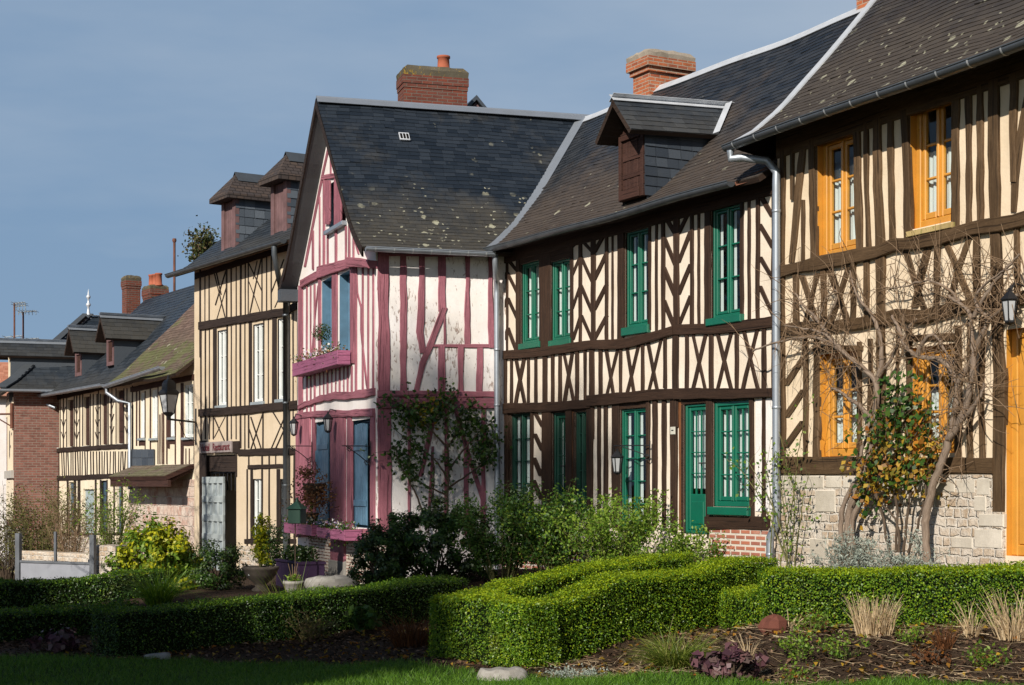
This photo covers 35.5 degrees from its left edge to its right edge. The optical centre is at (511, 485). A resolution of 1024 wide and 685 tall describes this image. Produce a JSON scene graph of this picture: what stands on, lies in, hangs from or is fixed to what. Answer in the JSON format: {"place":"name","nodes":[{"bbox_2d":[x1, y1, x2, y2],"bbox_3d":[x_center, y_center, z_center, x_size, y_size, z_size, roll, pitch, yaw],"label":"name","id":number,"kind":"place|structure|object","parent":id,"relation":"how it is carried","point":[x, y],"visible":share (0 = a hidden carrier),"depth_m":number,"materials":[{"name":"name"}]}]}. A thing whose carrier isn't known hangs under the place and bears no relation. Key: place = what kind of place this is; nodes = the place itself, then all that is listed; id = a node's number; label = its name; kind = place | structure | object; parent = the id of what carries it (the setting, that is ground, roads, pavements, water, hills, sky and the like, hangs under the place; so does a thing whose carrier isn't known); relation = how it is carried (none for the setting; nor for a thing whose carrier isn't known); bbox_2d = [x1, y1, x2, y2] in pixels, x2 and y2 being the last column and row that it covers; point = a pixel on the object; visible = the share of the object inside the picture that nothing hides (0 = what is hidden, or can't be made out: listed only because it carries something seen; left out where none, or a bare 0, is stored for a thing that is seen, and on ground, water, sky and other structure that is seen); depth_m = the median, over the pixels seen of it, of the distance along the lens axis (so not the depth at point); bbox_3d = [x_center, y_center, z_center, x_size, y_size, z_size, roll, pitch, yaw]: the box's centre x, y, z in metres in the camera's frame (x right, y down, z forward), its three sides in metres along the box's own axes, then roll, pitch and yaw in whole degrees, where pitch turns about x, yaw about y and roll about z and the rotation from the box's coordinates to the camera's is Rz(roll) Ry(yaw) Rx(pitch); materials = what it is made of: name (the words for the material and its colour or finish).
{"place":"outdoors","nodes":[
{"label":"outdoors","id":0,"kind":"place"},
{"bbox_2d":[105,552,212,605],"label":"tall grass","id":1,"kind":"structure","parent":0,"point":[158,594],"depth_m":23.09,"materials":[{"name":"green plant"}]},
{"bbox_2d":[0,0,856,361],"label":"sky","id":2,"kind":"structure","parent":0,"point":[121,121],"materials":[{"name":"blue"}]},
{"bbox_2d":[0,563,1023,684],"bbox_3d":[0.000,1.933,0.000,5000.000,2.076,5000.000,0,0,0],"label":"ground","id":3,"kind":"structure","parent":0,"point":[248,587],"depth_m":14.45,"materials":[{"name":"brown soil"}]},
{"bbox_2d":[0,362,7,561],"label":"red roof house","id":4,"kind":"structure","parent":3,"relation":"on","point":[3,425],"depth_m":54.04,"materials":[{"name":"white paint"}]},
{"bbox_2d":[0,481,53,582],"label":"bare shrub","id":5,"kind":"object","parent":3,"relation":"on","point":[10,562],"visible":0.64,"depth_m":35.81,"materials":[{"name":"brown plant"}]},
{"bbox_2d":[25,623,80,652],"bbox_3d":[-4.971,1.703,17.586,0.603,0.373,0.522,0,0,35],"label":"heuchera","id":6,"kind":"object","parent":3,"relation":"on","point":[63,639],"visible":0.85,"depth_m":17.47,"materials":[{"name":"purple plant"}]},
{"bbox_2d":[0,289,106,573],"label":"brick house","id":7,"kind":"structure","parent":3,"relation":"on","point":[36,367],"depth_m":44.46,"materials":[{"name":"brick"}]},
{"bbox_2d":[0,475,109,562],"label":"bare shrub","id":8,"kind":"object","parent":3,"relation":"on","point":[47,545],"visible":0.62,"depth_m":35.87,"materials":[{"name":"brown plant"}]},
{"bbox_2d":[15,532,95,581],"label":"fence","id":9,"kind":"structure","parent":3,"relation":"on","point":[55,568],"depth_m":32.71,"materials":[{"name":"grey metal"}]},
{"bbox_2d":[22,550,88,561],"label":"garden wall","id":10,"kind":"structure","parent":3,"relation":"on","point":[39,555],"depth_m":34.61,"materials":[{"name":"beige stone"}]},
{"bbox_2d":[0,596,139,641],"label":"box hedge","id":11,"kind":"object","parent":3,"relation":"on","point":[21,624],"visible":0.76,"depth_m":20.35,"materials":[{"name":"green plant"}]},
{"bbox_2d":[27,481,114,552],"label":"bare shrub","id":12,"kind":"object","parent":3,"relation":"on","point":[72,540],"visible":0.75,"depth_m":34.92,"materials":[{"name":"brown plant"}]},
{"bbox_2d":[0,567,168,608],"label":"box hedge","id":13,"kind":"object","parent":3,"relation":"on","point":[34,591],"visible":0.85,"depth_m":25.01,"materials":[{"name":"green plant"}]},
{"bbox_2d":[59,473,153,554],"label":"bare shrub","id":14,"kind":"object","parent":3,"relation":"on","point":[108,540],"visible":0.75,"depth_m":33.93,"materials":[{"name":"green plant"}]},
{"bbox_2d":[37,285,193,552],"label":"timber house","id":15,"kind":"structure","parent":3,"relation":"on","point":[93,418],"depth_m":41.68,"materials":[{"name":"paint"}]},
{"bbox_2d":[85,489,93,536],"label":"door","id":16,"kind":"structure","parent":15,"relation":"in","point":[91,499],"depth_m":42.24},
{"bbox_2d":[96,544,134,577],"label":"garden wall","id":17,"kind":"structure","parent":3,"relation":"on","point":[102,551],"depth_m":32.22,"materials":[{"name":"beige stone"}]},
{"bbox_2d":[101,512,203,589],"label":"golden shrub","id":18,"kind":"object","parent":3,"relation":"on","point":[160,541],"visible":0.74,"depth_m":26.77,"materials":[{"name":"yellow plant"}]},
{"bbox_2d":[102,238,235,567],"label":"timber house","id":19,"kind":"structure","parent":3,"relation":"on","point":[160,468],"depth_m":37.32,"materials":[{"name":"paint"}]},
{"bbox_2d":[137,392,145,440],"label":"window","id":20,"kind":"structure","parent":19,"relation":"in","point":[142,438],"depth_m":38.39,"materials":[{"name":"white paint"}]},
{"bbox_2d":[148,390,157,440],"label":"window","id":21,"kind":"structure","parent":19,"relation":"in","point":[155,397],"depth_m":37.68,"materials":[{"name":"white paint"}]},
{"bbox_2d":[181,384,193,439],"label":"window","id":22,"kind":"structure","parent":19,"relation":"in","point":[188,388],"depth_m":35.74,"materials":[{"name":"white paint"}]},
{"bbox_2d":[177,215,220,261],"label":"leafy tree","id":23,"kind":"object","parent":3,"relation":"on","point":[205,242],"visible":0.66,"depth_m":42.86,"materials":[{"name":"green plant"}]},
{"bbox_2d":[184,538,250,589],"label":"dark shrub","id":24,"kind":"object","parent":3,"relation":"on","point":[222,579],"visible":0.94,"depth_m":26.29,"materials":[{"name":"green plant"}]},
{"bbox_2d":[164,152,304,569],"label":"timber house","id":25,"kind":"structure","parent":3,"relation":"on","point":[245,348],"depth_m":33.01,"materials":[{"name":"paint"}]},
{"bbox_2d":[159,375,196,444],"bbox_3d":[-7.015,-1.603,34.290,0.414,1.430,1.847,0,0,16],"label":"street lantern","id":26,"kind":"object","parent":25,"relation":"attached to","point":[168,393],"visible":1,"depth_m":33.56,"materials":[{"name":"black metal"}]},
{"bbox_2d":[200,441,232,453],"bbox_3d":[-6.326,-0.811,34.135,0.048,0.239,1.743,0,0,-33],"label":"inn sign","id":27,"kind":"object","parent":25,"relation":"attached to","point":[217,447],"visible":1,"depth_m":34.04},
{"bbox_2d":[214,330,226,407],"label":"window","id":28,"kind":"structure","parent":25,"relation":"in","point":[222,334],"depth_m":34.17,"materials":[{"name":"white paint"}]},
{"bbox_2d":[250,323,264,404],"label":"window","id":29,"kind":"structure","parent":25,"relation":"in","point":[257,401],"depth_m":32.40,"materials":[{"name":"white paint"}]},
{"bbox_2d":[255,479,260,534],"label":"window","id":30,"kind":"structure","parent":25,"relation":"in","point":[257,481],"depth_m":32.61,"materials":[{"name":"white paint"}]},
{"bbox_2d":[274,319,288,402],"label":"window","id":31,"kind":"structure","parent":25,"relation":"in","point":[280,399],"depth_m":31.60,"materials":[{"name":"white paint"}]},
{"bbox_2d":[242,566,278,590],"bbox_3d":[-4.082,1.569,26.000,0.600,0.500,0.600,0,0,0],"label":"stone urn","id":32,"kind":"object","parent":3,"relation":"on","point":[252,572],"visible":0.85,"depth_m":25.82,"materials":[{"name":"grey stone"}]},
{"bbox_2d":[250,511,271,566],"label":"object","id":33,"kind":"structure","parent":32,"relation":"in","point":[260,545],"depth_m":26.13,"materials":[{"name":"green plant"}]},
{"bbox_2d":[243,514,291,582],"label":"potted plant","id":34,"kind":"object","parent":32,"relation":"in","point":[275,553],"visible":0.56,"depth_m":28.42,"materials":[{"name":"green plant"}]},
{"bbox_2d":[89,573,469,658],"bbox_3d":[-2.508,1.559,18.931,0.799,0.838,5.370,0,0,43],"label":"box hedge","id":35,"kind":"object","parent":3,"relation":"on","point":[150,629],"visible":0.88,"depth_m":18.04,"materials":[{"name":"green plant"}]},
{"bbox_2d":[283,563,303,591],"bbox_3d":[-3.361,1.440,24.609,0.336,0.479,0.344,0,0,-40],"label":"flower pot","id":36,"kind":"object","parent":3,"relation":"on","point":[292,581],"visible":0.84,"depth_m":24.53,"materials":[{"name":"ceramic"}]},
{"bbox_2d":[286,498,307,572],"bbox_3d":[-3.506,1.014,26.089,0.281,1.641,0.280,0,0,18],"label":"birdhouse","id":37,"kind":"object","parent":3,"relation":"on","point":[296,511],"visible":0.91,"depth_m":26.00,"materials":[{"name":"paint"}]},
{"bbox_2d":[274,544,325,589],"bbox_3d":[-3.629,1.400,27.340,0.490,0.780,1.460,0,0,-24],"label":"planter box","id":38,"kind":"object","parent":3,"relation":"on","point":[305,554],"visible":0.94,"depth_m":26.94,"materials":[{"name":"purple wood"}]},
{"bbox_2d":[279,601,346,642],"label":"shrub","id":39,"kind":"object","parent":3,"relation":"on","point":[306,632],"visible":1,"depth_m":18.20,"materials":[{"name":"green plant"}]},
{"bbox_2d":[304,575,357,589],"bbox_3d":[-2.736,1.567,24.307,0.866,0.432,0.449,0,0,0],"label":"boulder","id":40,"kind":"object","parent":3,"relation":"on","point":[335,580],"visible":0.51,"depth_m":24.12,"materials":[{"name":"stone"}]},
{"bbox_2d":[343,602,383,633],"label":"hosta","id":41,"kind":"object","parent":3,"relation":"on","point":[362,616],"visible":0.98,"depth_m":18.87,"materials":[{"name":"green plant"}]},
{"bbox_2d":[347,521,418,586],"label":"laurel bush","id":42,"kind":"object","parent":3,"relation":"on","point":[366,548],"visible":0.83,"depth_m":23.00,"materials":[{"name":"green plant"}]},
{"bbox_2d":[367,606,435,647],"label":"dead fern","id":43,"kind":"object","parent":3,"relation":"on","point":[405,639],"visible":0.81,"depth_m":16.92,"materials":[{"name":"brown plant"}]},
{"bbox_2d":[365,496,507,581],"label":"laurel bush","id":44,"kind":"object","parent":3,"relation":"on","point":[438,518],"visible":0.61,"depth_m":23.25,"materials":[{"name":"green plant"}]},
{"bbox_2d":[278,55,647,583],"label":"timber house","id":45,"kind":"structure","parent":3,"relation":"on","point":[421,192],"depth_m":26.80,"materials":[{"name":"white paint"}]},
{"bbox_2d":[282,515,324,542],"bbox_3d":[-3.807,0.757,29.066,0.367,0.546,2.161,0,0,-21],"label":"flower box","id":46,"kind":"object","parent":45,"relation":"attached to","point":[308,529],"visible":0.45,"depth_m":28.59,"materials":[{"name":"pink wood"}]},
{"bbox_2d":[279,460,339,525],"bbox_3d":[-3.389,0.144,27.847,1.237,1.160,1.860,0,0,0],"label":"hanging basket","id":47,"kind":"object","parent":45,"relation":"hanging from","point":[313,491],"visible":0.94,"depth_m":27.54,"materials":[{"name":"green plant"}]},
{"bbox_2d":[290,323,349,381],"bbox_3d":[-3.393,-2.373,28.227,0.397,0.950,3.280,0,0,-21],"label":"flower box","id":48,"kind":"object","parent":45,"relation":"attached to","point":[326,361],"visible":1,"depth_m":27.96,"materials":[{"name":"pink wood"}]},
{"bbox_2d":[317,425,329,526],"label":"window","id":49,"kind":"structure","parent":45,"relation":"in","point":[323,437],"depth_m":28.78,"materials":[{"name":"blue paint"}]},
{"bbox_2d":[323,205,346,234],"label":"window","id":50,"kind":"structure","parent":45,"relation":"in","point":[342,223],"depth_m":27.72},
{"bbox_2d":[313,515,361,547],"bbox_3d":[-2.946,0.779,26.821,0.379,0.566,1.843,0,0,-21],"label":"flower box","id":51,"kind":"object","parent":45,"relation":"attached to","point":[340,532],"visible":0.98,"depth_m":26.46,"materials":[{"name":"pink wood"}]},
{"bbox_2d":[353,420,369,526],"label":"window","id":52,"kind":"structure","parent":45,"relation":"in","point":[360,502],"depth_m":26.45,"materials":[{"name":"blue paint"}]},
{"bbox_2d":[360,377,511,511],"bbox_3d":[-1.216,-0.527,25.587,2.499,2.430,0.575,0,0,-20],"label":"climbing rose","id":53,"kind":"object","parent":45,"relation":"attached to","point":[433,410],"visible":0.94,"depth_m":25.59,"materials":[{"name":"green plant"}]},
{"bbox_2d":[477,666,527,680],"bbox_3d":[-0.085,1.739,14.139,0.461,0.260,0.289,0,0,0],"label":"boulder","id":54,"kind":"object","parent":3,"relation":"on","point":[514,672],"visible":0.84,"depth_m":14.05,"materials":[{"name":"stone"}]},
{"bbox_2d":[444,474,569,585],"bbox_3d":[-0.071,0.657,23.030,1.807,1.643,1.752,0,0,0],"label":"rose bush","id":55,"kind":"object","parent":3,"relation":"on","point":[469,523],"visible":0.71,"depth_m":22.80,"materials":[{"name":"green plant"}]},
{"bbox_2d":[0,651,1023,684],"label":"lawn","id":56,"kind":"structure","parent":3,"relation":"on","point":[134,670],"depth_m":15.32,"materials":[{"name":"green plant"}]},
{"bbox_2d":[51,620,1023,681],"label":"fallen leaves","id":57,"kind":"object","parent":3,"relation":"on","point":[698,633],"visible":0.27,"depth_m":14.75,"materials":[{"name":"brown plant"}]},
{"bbox_2d":[488,477,625,573],"bbox_3d":[0.586,0.653,22.358,1.841,1.552,1.936,0,0,38],"label":"rose bush","id":58,"kind":"object","parent":3,"relation":"on","point":[551,553],"visible":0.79,"depth_m":22.09,"materials":[{"name":"green plant"}]},
{"bbox_2d":[536,662,608,679],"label":"silver ground cover","id":59,"kind":"object","parent":3,"relation":"on","point":[584,672],"visible":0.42,"depth_m":14.05,"materials":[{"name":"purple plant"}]},
{"bbox_2d":[425,549,780,669],"bbox_3d":[0.991,1.306,16.976,1.730,1.094,4.711,0,0,39],"label":"box hedge","id":60,"kind":"object","parent":3,"relation":"on","point":[565,613],"visible":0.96,"depth_m":15.81,"materials":[{"name":"green plant"}]},
{"bbox_2d":[537,487,674,562],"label":"rose bush","id":61,"kind":"object","parent":3,"relation":"on","point":[634,528],"visible":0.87,"depth_m":21.11,"materials":[{"name":"green plant"}]},
{"bbox_2d":[613,615,726,670],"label":"sedge tuft","id":62,"kind":"object","parent":3,"relation":"on","point":[662,658],"visible":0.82,"depth_m":13.66,"materials":[{"name":"green plant"}]},
{"bbox_2d":[482,0,869,570],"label":"timber house","id":63,"kind":"structure","parent":3,"relation":"on","point":[610,343],"depth_m":22.78,"materials":[{"name":"beige paint"}]},
{"bbox_2d":[512,413,529,509],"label":"window","id":64,"kind":"structure","parent":63,"relation":"in","point":[525,438],"depth_m":25.67,"materials":[{"name":"green paint"}]},
{"bbox_2d":[518,261,539,349],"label":"window","id":65,"kind":"structure","parent":63,"relation":"in","point":[533,341],"depth_m":25.45,"materials":[{"name":"green paint"}]},
{"bbox_2d":[548,258,570,345],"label":"window","id":66,"kind":"structure","parent":63,"relation":"in","point":[564,337],"depth_m":24.62,"materials":[{"name":"green paint"}]},
{"bbox_2d":[554,412,564,505],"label":"window","id":67,"kind":"structure","parent":63,"relation":"in","point":[559,421],"depth_m":24.72,"materials":[{"name":"green paint"}]},
{"bbox_2d":[577,412,586,511],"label":"window","id":68,"kind":"structure","parent":63,"relation":"in","point":[581,416],"depth_m":24.16,"materials":[{"name":"green paint"}]},
{"bbox_2d":[611,441,650,474],"bbox_3d":[1.675,-0.383,22.448,0.586,0.469,0.185,0,0,17],"label":"wall lantern","id":69,"kind":"object","parent":63,"relation":"attached to","point":[617,456],"depth_m":22.45,"materials":[{"name":"black metal"}]},
{"bbox_2d":[622,408,645,530],"bbox_3d":[1.780,-0.216,22.781,0.083,1.752,0.687,0,0,-29],"label":"window","id":70,"kind":"structure","parent":63,"relation":"in","point":[637,411],"depth_m":22.77,"materials":[{"name":"green paint"}]},
{"bbox_2d":[621,228,650,335],"bbox_3d":[1.792,-2.876,22.686,0.157,1.480,0.690,0,0,-29],"label":"window","id":71,"kind":"structure","parent":63,"relation":"in","point":[641,326],"depth_m":22.69,"materials":[{"name":"green paint"}]},
{"bbox_2d":[686,403,706,533],"bbox_3d":[2.526,-0.220,21.467,0.135,1.746,0.536,0,0,-28],"label":"door","id":72,"kind":"structure","parent":63,"relation":"in","point":[695,503],"depth_m":21.55,"materials":[{"name":"green paint"}]},
{"bbox_2d":[705,204,743,326],"bbox_3d":[2.804,-2.864,20.824,0.167,1.536,0.762,0,0,-29],"label":"window","id":73,"kind":"structure","parent":63,"relation":"in","point":[731,315],"depth_m":20.83,"materials":[{"name":"green paint"}]},
{"bbox_2d":[707,400,750,515],"bbox_3d":[2.870,-0.351,20.725,0.228,1.482,0.871,0,0,-29],"label":"window","id":74,"kind":"structure","parent":63,"relation":"in","point":[736,413],"depth_m":20.76,"materials":[{"name":"green paint"}]},
{"bbox_2d":[628,504,729,565],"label":"rose bush","id":75,"kind":"object","parent":3,"relation":"on","point":[683,545],"visible":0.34,"depth_m":20.43,"materials":[{"name":"green plant"}]},
{"bbox_2d":[690,641,769,679],"bbox_3d":[1.782,1.469,13.145,0.649,0.382,0.497,0,0,0],"label":"heuchera","id":76,"kind":"object","parent":3,"relation":"on","point":[735,661],"visible":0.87,"depth_m":13.05,"materials":[{"name":"purple plant"}]},
{"bbox_2d":[717,583,767,629],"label":"box hedge","id":77,"kind":"object","parent":3,"relation":"on","point":[740,608],"visible":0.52,"depth_m":16.48,"materials":[{"name":"green plant"}]},
{"bbox_2d":[758,614,788,634],"bbox_3d":[2.382,1.294,14.552,0.220,0.250,0.237,0,0,-37],"label":"terracotta block","id":78,"kind":"object","parent":3,"relation":"on","point":[773,622],"depth_m":14.48,"materials":[{"name":"red ceramic"}]},
{"bbox_2d":[529,621,1023,684],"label":"straw litter","id":79,"kind":"object","parent":3,"relation":"on","point":[909,656],"visible":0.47,"depth_m":13.47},
{"bbox_2d":[772,623,826,662],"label":"weed","id":80,"kind":"object","parent":3,"relation":"on","point":[797,651],"visible":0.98,"depth_m":13.60,"materials":[{"name":"green plant"}]},
{"bbox_2d":[777,660,822,683],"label":"weed","id":81,"kind":"object","parent":3,"relation":"on","point":[801,672],"visible":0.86,"depth_m":12.98,"materials":[{"name":"green plant"}]},
{"bbox_2d":[781,603,838,633],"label":"weed","id":82,"kind":"object","parent":3,"relation":"on","point":[817,624],"visible":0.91,"depth_m":14.33,"materials":[{"name":"green plant"}]},
{"bbox_2d":[815,630,870,660],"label":"weed","id":83,"kind":"object","parent":3,"relation":"on","point":[832,647],"visible":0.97,"depth_m":13.37,"materials":[{"name":"green plant"}]},
{"bbox_2d":[808,525,887,569],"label":"lavender bush","id":84,"kind":"object","parent":3,"relation":"on","point":[844,556],"visible":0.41,"depth_m":16.42,"materials":[{"name":"grey plant"}]},
{"bbox_2d":[721,0,1023,572],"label":"timber house","id":85,"kind":"structure","parent":3,"relation":"on","point":[902,113],"depth_m":17.65,"materials":[{"name":"beige paint"}]},
{"bbox_2d":[725,393,820,567],"bbox_3d":[3.136,0.088,19.437,0.424,2.341,2.060,0,0,-24],"label":"climbing rose","id":86,"kind":"object","parent":85,"relation":"attached to","point":[785,550],"visible":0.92,"depth_m":19.22,"materials":[{"name":"green plant"}]},
{"bbox_2d":[723,228,930,551],"bbox_3d":[3.553,-1.083,18.504,0.408,3.681,3.881,0,0,-25],"label":"bare vine","id":87,"kind":"object","parent":85,"relation":"attached to","point":[852,510],"visible":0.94,"depth_m":18.12,"materials":[{"name":"brown plant"}]},
{"bbox_2d":[823,135,855,254],"bbox_3d":[3.901,-3.381,18.668,0.136,1.405,0.754,0,0,-25],"label":"window","id":88,"kind":"structure","parent":85,"relation":"in","point":[838,186],"depth_m":18.85,"materials":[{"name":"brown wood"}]},
{"bbox_2d":[826,351,856,456],"bbox_3d":[3.917,-0.938,18.633,0.136,1.207,0.736,0,0,-25],"label":"window","id":89,"kind":"structure","parent":85,"relation":"in","point":[830,404],"depth_m":18.81,"materials":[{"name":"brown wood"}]},
{"bbox_2d":[838,360,948,552],"bbox_3d":[4.063,-0.291,17.260,0.618,2.060,1.543,0,0,-24],"label":"climbing rose","id":90,"kind":"object","parent":85,"relation":"attached to","point":[893,476],"visible":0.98,"depth_m":17.22,"materials":[{"name":"green plant"}]},
{"bbox_2d":[917,104,950,227],"bbox_3d":[4.610,-3.477,17.136,0.136,1.396,0.726,0,0,-25],"label":"window","id":91,"kind":"structure","parent":85,"relation":"in","point":[933,168],"depth_m":17.29,"materials":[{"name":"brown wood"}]},
{"bbox_2d":[919,344,954,453],"bbox_3d":[4.626,-0.916,17.101,0.136,1.150,0.723,0,0,-25],"label":"window","id":92,"kind":"structure","parent":85,"relation":"in","point":[925,369],"depth_m":17.28,"materials":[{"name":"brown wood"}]},
{"bbox_2d":[857,216,1023,563],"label":"bare vine","id":93,"kind":"object","parent":85,"relation":"attached to","point":[964,412],"visible":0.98,"depth_m":16.46,"materials":[{"name":"brown plant"}]},
{"bbox_2d":[1000,282,1023,324],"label":"wall lantern","id":94,"kind":"object","parent":85,"relation":"attached to","point":[1009,298],"depth_m":15.57,"materials":[{"name":"black metal"}]},
{"bbox_2d":[1012,329,1023,555],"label":"door","id":95,"kind":"structure","parent":85,"relation":"in","point":[1017,344],"depth_m":16.01,"materials":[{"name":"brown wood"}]},
{"bbox_2d":[841,590,908,636],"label":"dry grass tuft","id":96,"kind":"object","parent":3,"relation":"on","point":[867,624],"visible":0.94,"depth_m":13.97,"materials":[{"name":"plant"}]},
{"bbox_2d":[755,560,1023,627],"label":"box hedge","id":97,"kind":"object","parent":3,"relation":"on","point":[934,590],"visible":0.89,"depth_m":14.71,"materials":[{"name":"green plant"}]},
{"bbox_2d":[852,529,958,572],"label":"lavender bush","id":98,"kind":"object","parent":3,"relation":"on","point":[903,559],"visible":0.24,"depth_m":15.87,"materials":[{"name":"grey plant"}]},
{"bbox_2d":[894,615,932,644],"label":"weed","id":99,"kind":"object","parent":3,"relation":"on","point":[910,635],"visible":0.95,"depth_m":13.56,"materials":[{"name":"green plant"}]},
{"bbox_2d":[910,641,951,665],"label":"red twig plant","id":100,"kind":"object","parent":3,"relation":"on","point":[926,659],"visible":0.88,"depth_m":12.94,"materials":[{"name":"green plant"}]},
{"bbox_2d":[920,614,970,650],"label":"plant","id":101,"kind":"object","parent":3,"relation":"on","point":[944,640],"visible":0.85,"depth_m":13.28,"materials":[{"name":"brown plant"}]},
{"bbox_2d":[949,598,995,637],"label":"dry grass tuft","id":102,"kind":"object","parent":3,"relation":"on","point":[971,627],"visible":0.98,"depth_m":13.68,"materials":[{"name":"plant"}]},
{"bbox_2d":[954,639,1011,669],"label":"weed","id":103,"kind":"object","parent":3,"relation":"on","point":[978,654],"visible":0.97,"depth_m":12.87,"materials":[{"name":"green plant"}]},
{"bbox_2d":[968,583,1023,640],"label":"dry grass tuft","id":104,"kind":"object","parent":3,"relation":"on","point":[1009,632],"visible":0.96,"depth_m":13.43,"materials":[{"name":"plant"}]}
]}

